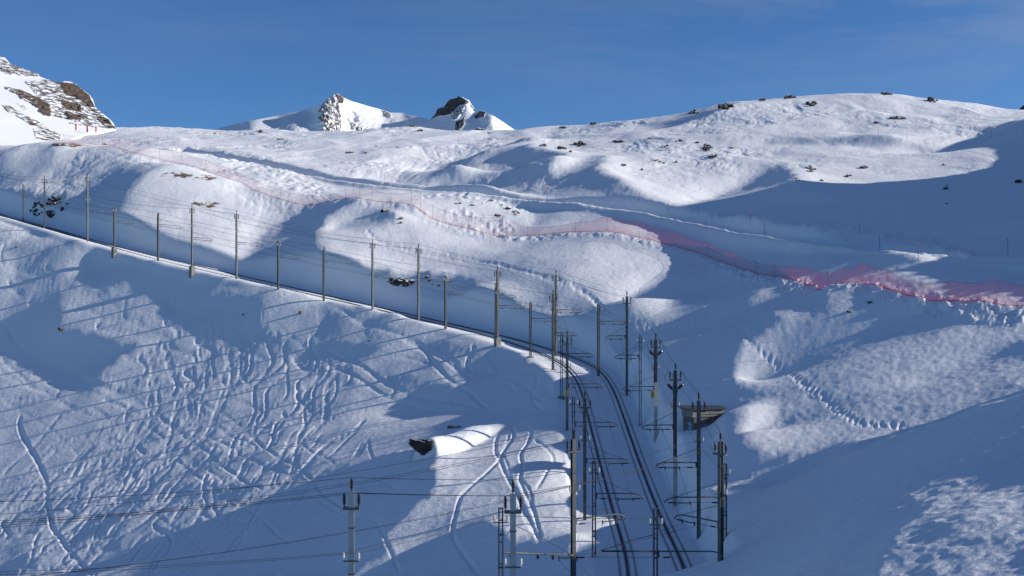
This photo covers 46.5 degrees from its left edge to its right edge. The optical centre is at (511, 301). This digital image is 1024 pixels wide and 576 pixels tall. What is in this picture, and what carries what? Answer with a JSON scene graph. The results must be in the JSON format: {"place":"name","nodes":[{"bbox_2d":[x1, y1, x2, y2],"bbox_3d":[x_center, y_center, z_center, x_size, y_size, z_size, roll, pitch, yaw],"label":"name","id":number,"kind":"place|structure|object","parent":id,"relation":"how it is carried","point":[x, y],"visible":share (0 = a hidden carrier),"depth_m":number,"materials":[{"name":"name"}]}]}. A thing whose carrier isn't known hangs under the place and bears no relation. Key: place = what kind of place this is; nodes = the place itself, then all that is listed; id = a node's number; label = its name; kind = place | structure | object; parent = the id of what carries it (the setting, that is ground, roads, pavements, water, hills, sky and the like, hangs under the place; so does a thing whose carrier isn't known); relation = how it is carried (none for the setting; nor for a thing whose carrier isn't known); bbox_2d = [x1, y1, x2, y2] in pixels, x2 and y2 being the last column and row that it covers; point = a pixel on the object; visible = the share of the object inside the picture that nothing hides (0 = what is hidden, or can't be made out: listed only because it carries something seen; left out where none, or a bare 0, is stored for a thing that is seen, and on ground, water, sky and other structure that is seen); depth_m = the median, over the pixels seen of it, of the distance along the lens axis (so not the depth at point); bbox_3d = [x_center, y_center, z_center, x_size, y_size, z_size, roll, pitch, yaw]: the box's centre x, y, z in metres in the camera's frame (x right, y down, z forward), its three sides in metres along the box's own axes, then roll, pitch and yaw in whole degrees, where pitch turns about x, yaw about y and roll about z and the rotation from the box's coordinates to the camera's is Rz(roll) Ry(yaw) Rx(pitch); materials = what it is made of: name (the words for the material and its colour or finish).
{"place":"outdoors","nodes":[
{"label":"outdoors","id":0,"kind":"place"},
{"bbox_2d":[0,57,115,145],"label":"rocky hill","id":1,"kind":"structure","parent":0,"point":[35,107],"depth_m":416.16,"materials":[{"name":"white snow"}]},
{"bbox_2d":[214,94,513,130],"bbox_3d":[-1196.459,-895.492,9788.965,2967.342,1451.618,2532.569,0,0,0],"label":"mountains","id":2,"kind":"structure","parent":0,"point":[340,112],"depth_m":9186.52,"materials":[{"name":"white snow"}]},
{"bbox_2d":[0,93,1023,575],"bbox_3d":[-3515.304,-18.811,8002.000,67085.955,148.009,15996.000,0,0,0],"label":"snow ground","id":3,"kind":"structure","parent":0,"point":[880,433],"depth_m":153.94,"materials":[{"name":"white snow"}]},
{"bbox_2d":[21,184,41,220],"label":"catenary mast","id":4,"kind":"object","parent":3,"relation":"on","point":[22,186],"visible":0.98,"depth_m":235.03,"materials":[{"name":"metal"}]},
{"bbox_2d":[29,201,43,215],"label":"rock outcrop","id":5,"kind":"object","parent":3,"relation":"on","point":[36,209],"visible":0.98,"depth_m":239.67,"materials":[{"name":"grey stone"}]},
{"bbox_2d":[46,210,55,217],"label":"rock","id":6,"kind":"object","parent":3,"relation":"on","point":[50,213],"visible":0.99,"depth_m":233.90,"materials":[{"name":"grey stone"}]},
{"bbox_2d":[46,201,56,205],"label":"rock outcrop","id":7,"kind":"object","parent":3,"relation":"on","point":[50,202],"visible":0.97,"depth_m":237.71,"materials":[{"name":"grey stone"}]},
{"bbox_2d":[42,176,63,228],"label":"catenary mast","id":8,"kind":"object","parent":3,"relation":"on","point":[44,182],"visible":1,"depth_m":224.89,"materials":[{"name":"metal"}]},
{"bbox_2d":[48,196,61,201],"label":"rock outcrop","id":9,"kind":"object","parent":3,"relation":"on","point":[54,199],"visible":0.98,"depth_m":238.21,"materials":[{"name":"grey stone"}]},
{"bbox_2d":[85,173,112,241],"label":"catenary mast","id":10,"kind":"object","parent":3,"relation":"on","point":[87,200],"visible":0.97,"depth_m":211.87,"materials":[{"name":"metal"}]},
{"bbox_2d":[39,200,693,560],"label":"overhead wire","id":11,"kind":"object","parent":10,"relation":"hanging from","point":[520,302],"visible":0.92,"depth_m":125.91,"materials":[{"name":"black metal"}]},
{"bbox_2d":[64,134,159,158],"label":"safety net","id":12,"kind":"object","parent":3,"relation":"on","point":[119,145],"visible":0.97,"depth_m":270.67,"materials":[{"name":"red"}]},
{"bbox_2d":[111,207,133,257],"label":"catenary mast","id":13,"kind":"object","parent":3,"relation":"on","point":[113,251],"visible":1,"depth_m":204.99,"materials":[{"name":"metal"}]},
{"bbox_2d":[157,212,182,260],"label":"catenary mast","id":14,"kind":"object","parent":3,"relation":"on","point":[158,214],"visible":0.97,"depth_m":200.02,"materials":[{"name":"metal"}]},
{"bbox_2d":[189,205,211,277],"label":"catenary mast","id":15,"kind":"object","parent":3,"relation":"on","point":[191,270],"visible":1,"depth_m":193.93,"materials":[{"name":"metal"}]},
{"bbox_2d":[0,178,578,525],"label":"overhead wire","id":16,"kind":"object","parent":15,"relation":"attached to","point":[333,485],"visible":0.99,"depth_m":68.77,"materials":[{"name":"black metal"}]},
{"bbox_2d":[2,176,589,527],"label":"overhead wire","id":17,"kind":"object","parent":15,"relation":"attached to","point":[328,488],"visible":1,"depth_m":68.73,"materials":[{"name":"black metal"}]},
{"bbox_2d":[32,196,588,575],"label":"overhead wire","id":18,"kind":"object","parent":15,"relation":"attached to","point":[344,532],"visible":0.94,"depth_m":68.47,"materials":[{"name":"black metal"}]},
{"bbox_2d":[36,202,598,575],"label":"overhead wire","id":19,"kind":"object","parent":15,"relation":"attached to","point":[361,530],"visible":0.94,"depth_m":68.32,"materials":[{"name":"black metal"}]},
{"bbox_2d":[56,208,617,575],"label":"overhead wire","id":20,"kind":"object","parent":15,"relation":"hanging from","point":[455,295],"visible":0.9,"depth_m":158.22,"materials":[{"name":"black metal"}]},
{"bbox_2d":[161,149,329,204],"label":"safety net","id":21,"kind":"object","parent":3,"relation":"on","point":[254,183],"visible":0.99,"depth_m":232.08,"materials":[{"name":"red"}]},
{"bbox_2d":[234,210,263,278],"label":"catenary mast","id":22,"kind":"object","parent":3,"relation":"on","point":[236,216],"visible":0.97,"depth_m":190.96,"materials":[{"name":"metal"}]},
{"bbox_2d":[277,241,298,289],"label":"catenary mast","id":23,"kind":"object","parent":3,"relation":"on","point":[278,255],"visible":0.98,"depth_m":183.98,"materials":[{"name":"metal"}]},
{"bbox_2d":[0,215,636,575],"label":"railway track","id":24,"kind":"structure","parent":3,"relation":"on","point":[617,525],"depth_m":134.67,"materials":[{"name":"metal"}]},
{"bbox_2d":[322,246,353,300],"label":"catenary mast","id":25,"kind":"object","parent":3,"relation":"on","point":[324,249],"visible":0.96,"depth_m":179.99,"materials":[{"name":"metal"}]},
{"bbox_2d":[1,214,691,570],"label":"railway track","id":26,"kind":"structure","parent":3,"relation":"on","point":[664,524],"depth_m":132.63,"materials":[{"name":"metal"}]},
{"bbox_2d":[342,478,360,575],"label":"catenary mast","id":27,"kind":"object","parent":3,"relation":"on","point":[351,507],"visible":1,"depth_m":51.88,"materials":[{"name":"metal"}]},
{"bbox_2d":[369,239,396,309],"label":"catenary mast","id":28,"kind":"object","parent":3,"relation":"on","point":[372,276],"visible":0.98,"depth_m":172.98,"materials":[{"name":"metal"}]},
{"bbox_2d":[61,208,632,573],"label":"overhead wire","id":29,"kind":"object","parent":28,"relation":"hanging from","point":[468,297],"visible":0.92,"depth_m":150.84,"materials":[{"name":"black metal"}]},
{"bbox_2d":[387,277,415,286],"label":"rock outcrop","id":30,"kind":"object","parent":3,"relation":"on","point":[400,280],"visible":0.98,"depth_m":183.65,"materials":[{"name":"grey stone"}]},
{"bbox_2d":[408,439,434,455],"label":"boulder","id":31,"kind":"object","parent":3,"relation":"on","point":[422,447],"visible":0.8,"depth_m":113.88,"materials":[{"name":"grey stone"}]},
{"bbox_2d":[334,188,526,235],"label":"safety net","id":32,"kind":"object","parent":3,"relation":"on","point":[449,212],"visible":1,"depth_m":204.79,"materials":[{"name":"red"}]},
{"bbox_2d":[415,244,452,320],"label":"catenary mast","id":33,"kind":"object","parent":3,"relation":"on","point":[418,253],"visible":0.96,"depth_m":167.97,"materials":[{"name":"metal"}]},
{"bbox_2d":[0,185,715,574],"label":"overhead wire","id":34,"kind":"object","parent":33,"relation":"attached to","point":[350,553],"visible":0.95,"depth_m":58.44,"materials":[{"name":"black metal"}]},
{"bbox_2d":[0,173,719,501],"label":"overhead wire","id":35,"kind":"object","parent":33,"relation":"attached to","point":[359,477],"visible":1,"depth_m":51.78,"materials":[{"name":"black metal"}]},
{"bbox_2d":[64,205,681,570],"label":"overhead wire","id":36,"kind":"object","parent":33,"relation":"hanging from","point":[534,304],"visible":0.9,"depth_m":114.15,"materials":[{"name":"black metal"}]},
{"bbox_2d":[444,276,464,328],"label":"catenary mast","id":37,"kind":"object","parent":3,"relation":"on","point":[445,302],"visible":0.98,"depth_m":162.97,"materials":[{"name":"metal"}]},
{"bbox_2d":[493,507,508,575],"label":"catenary mast","id":38,"kind":"object","parent":3,"relation":"on","point":[502,535],"visible":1,"depth_m":59.88,"materials":[{"name":"metal"}]},
{"bbox_2d":[494,283,515,336],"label":"catenary mast","id":39,"kind":"object","parent":3,"relation":"on","point":[495,305],"visible":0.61,"depth_m":159.96,"materials":[{"name":"metal"}]},
{"bbox_2d":[494,266,523,346],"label":"catenary mast","id":40,"kind":"object","parent":3,"relation":"on","point":[497,340],"visible":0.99,"depth_m":151.94,"materials":[{"name":"metal"}]},
{"bbox_2d":[503,480,522,575],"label":"catenary mast","id":41,"kind":"object","parent":3,"relation":"on","point":[512,511],"visible":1,"depth_m":49.88,"materials":[{"name":"metal"}]},
{"bbox_2d":[527,302,557,357],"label":"catenary mast","id":42,"kind":"object","parent":3,"relation":"on","point":[529,356],"visible":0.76,"depth_m":145.07,"materials":[{"name":"metal"}]},
{"bbox_2d":[549,290,576,370],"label":"catenary mast","id":43,"kind":"object","parent":3,"relation":"on","point":[553,332],"visible":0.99,"depth_m":137.89,"materials":[{"name":"metal"}]},
{"bbox_2d":[552,271,582,355],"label":"catenary mast","id":44,"kind":"object","parent":3,"relation":"on","point":[556,310],"visible":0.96,"depth_m":146.90,"materials":[{"name":"metal"}]},
{"bbox_2d":[558,334,594,399],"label":"catenary mast","id":45,"kind":"object","parent":3,"relation":"on","point":[562,396],"visible":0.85,"depth_m":126.88,"materials":[{"name":"metal"}]},
{"bbox_2d":[574,141,586,146],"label":"rock outcrop","id":46,"kind":"object","parent":3,"relation":"on","point":[580,143],"visible":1,"depth_m":307.27,"materials":[{"name":"grey stone"}]},
{"bbox_2d":[562,330,603,430],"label":"catenary mast","id":47,"kind":"object","parent":3,"relation":"on","point":[567,343],"visible":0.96,"depth_m":116.88,"materials":[{"name":"metal"}]},
{"bbox_2d":[569,397,617,438],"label":"catenary mast","id":48,"kind":"object","parent":3,"relation":"on","point":[572,404],"visible":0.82,"depth_m":101.88,"materials":[{"name":"metal"}]},
{"bbox_2d":[565,429,624,575],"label":"catenary mast","id":49,"kind":"object","parent":3,"relation":"on","point":[572,451],"visible":0.98,"depth_m":70.94,"materials":[{"name":"metal"}]},
{"bbox_2d":[0,173,584,514],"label":"overhead wire","id":50,"kind":"object","parent":49,"relation":"attached to","point":[316,477],"visible":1,"depth_m":68.74,"materials":[{"name":"black metal"}]},
{"bbox_2d":[503,520,573,559],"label":"portal beam","id":51,"kind":"structure","parent":49,"relation":"attached to","point":[538,554],"depth_m":65.26,"materials":[{"name":"metal"}]},
{"bbox_2d":[578,391,630,519],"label":"catenary mast","id":52,"kind":"object","parent":3,"relation":"on","point":[584,440],"visible":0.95,"depth_m":89.88,"materials":[{"name":"metal"}]},
{"bbox_2d":[596,305,625,375],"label":"catenary mast","id":53,"kind":"object","parent":3,"relation":"on","point":[599,336],"visible":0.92,"depth_m":137.07,"materials":[{"name":"metal"}]},
{"bbox_2d":[588,461,643,556],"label":"catenary mast","id":54,"kind":"object","parent":3,"relation":"on","point":[592,473],"visible":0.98,"depth_m":78.88,"materials":[{"name":"metal"}]},
{"bbox_2d":[605,291,630,395],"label":"catenary mast","id":55,"kind":"object","parent":3,"relation":"on","point":[626,335],"visible":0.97,"depth_m":128.88,"materials":[{"name":"metal"}]},
{"bbox_2d":[615,335,643,425],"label":"catenary mast","id":56,"kind":"object","parent":3,"relation":"on","point":[639,342],"visible":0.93,"depth_m":118.89,"materials":[{"name":"metal"}]},
{"bbox_2d":[558,508,722,575],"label":"catenary mast","id":57,"kind":"object","parent":3,"relation":"on","point":[656,552],"visible":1,"depth_m":65.96,"materials":[{"name":"metal"}]},
{"bbox_2d":[622,333,663,441],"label":"catenary mast","id":58,"kind":"object","parent":3,"relation":"on","point":[654,394],"visible":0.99,"depth_m":111.87,"materials":[{"name":"metal"}]},
{"bbox_2d":[0,178,713,522],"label":"overhead wire","id":59,"kind":"object","parent":58,"relation":"attached to","point":[371,493],"visible":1,"depth_m":51.79,"materials":[{"name":"black metal"}]},
{"bbox_2d":[0,177,725,520],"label":"overhead wire","id":60,"kind":"object","parent":58,"relation":"attached to","point":[370,493],"visible":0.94,"depth_m":51.76,"materials":[{"name":"black metal"}]},
{"bbox_2d":[642,363,685,505],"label":"catenary mast","id":61,"kind":"object","parent":3,"relation":"on","point":[674,387],"visible":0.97,"depth_m":93.88,"materials":[{"name":"metal"}]},
{"bbox_2d":[0,185,729,571],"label":"overhead wire","id":62,"kind":"object","parent":61,"relation":"attached to","point":[314,555],"visible":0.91,"depth_m":55.33,"materials":[{"name":"black metal"}]},
{"bbox_2d":[656,392,705,538],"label":"catenary mast","id":63,"kind":"object","parent":3,"relation":"on","point":[698,462],"visible":0.95,"depth_m":82.88,"materials":[{"name":"metal"}]},
{"bbox_2d":[688,110,698,113],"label":"rock outcrop","id":64,"kind":"object","parent":3,"relation":"on","point":[693,112],"visible":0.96,"depth_m":358.26,"materials":[{"name":"grey stone"}]},
{"bbox_2d":[664,463,729,541],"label":"catenary mast","id":65,"kind":"object","parent":3,"relation":"on","point":[725,511],"visible":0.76,"depth_m":75.96,"materials":[{"name":"metal"}]},
{"bbox_2d":[674,431,727,561],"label":"catenary mast","id":66,"kind":"object","parent":3,"relation":"on","point":[720,466],"visible":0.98,"depth_m":69.96,"materials":[{"name":"grey metal"}]},
{"bbox_2d":[678,405,725,430],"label":"concrete hut","id":67,"kind":"object","parent":3,"relation":"on","point":[716,412],"visible":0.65,"depth_m":103.59,"materials":[{"name":"concrete"}]},
{"bbox_2d":[687,422,691,429],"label":"door","id":68,"kind":"structure","parent":67,"relation":"in","point":[689,426],"depth_m":103.60,"materials":[{"name":"blue paint"}]},
{"bbox_2d":[699,143,712,150],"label":"rock outcrop","id":69,"kind":"object","parent":3,"relation":"on","point":[706,147],"visible":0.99,"depth_m":280.01,"materials":[{"name":"grey stone"}]},
{"bbox_2d":[718,103,733,109],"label":"rock outcrop","id":70,"kind":"object","parent":3,"relation":"on","point":[726,106],"visible":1,"depth_m":340.77,"materials":[{"name":"grey stone"}]},
{"bbox_2d":[527,216,1023,305],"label":"safety net","id":71,"kind":"object","parent":3,"relation":"on","point":[800,268],"visible":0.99,"depth_m":141.28,"materials":[{"name":"red"}]},
{"bbox_2d":[784,94,795,98],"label":"rock outcrop","id":72,"kind":"object","parent":3,"relation":"on","point":[788,96],"visible":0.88,"depth_m":359.99,"materials":[{"name":"grey stone"}]},
{"bbox_2d":[805,165,815,171],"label":"rock outcrop","id":73,"kind":"object","parent":3,"relation":"on","point":[810,168],"visible":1,"depth_m":230.72,"materials":[{"name":"grey stone"}]},
{"bbox_2d":[806,101,816,105],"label":"rock outcrop","id":74,"kind":"object","parent":3,"relation":"on","point":[812,103],"visible":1,"depth_m":342.89,"materials":[{"name":"grey stone"}]},
{"bbox_2d":[889,116,905,119],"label":"rock outcrop","id":75,"kind":"object","parent":3,"relation":"on","point":[898,117],"visible":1,"depth_m":311.06,"materials":[{"name":"grey stone"}]},
{"bbox_2d":[925,97,937,101],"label":"rock outcrop","id":76,"kind":"object","parent":3,"relation":"on","point":[930,99],"visible":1,"depth_m":345.14,"materials":[{"name":"grey stone"}]},
{"bbox_2d":[0,0,1023,129],"label":"sky","id":77,"kind":"structure","parent":0,"point":[201,64],"materials":[{"name":"blue"}]}
]}

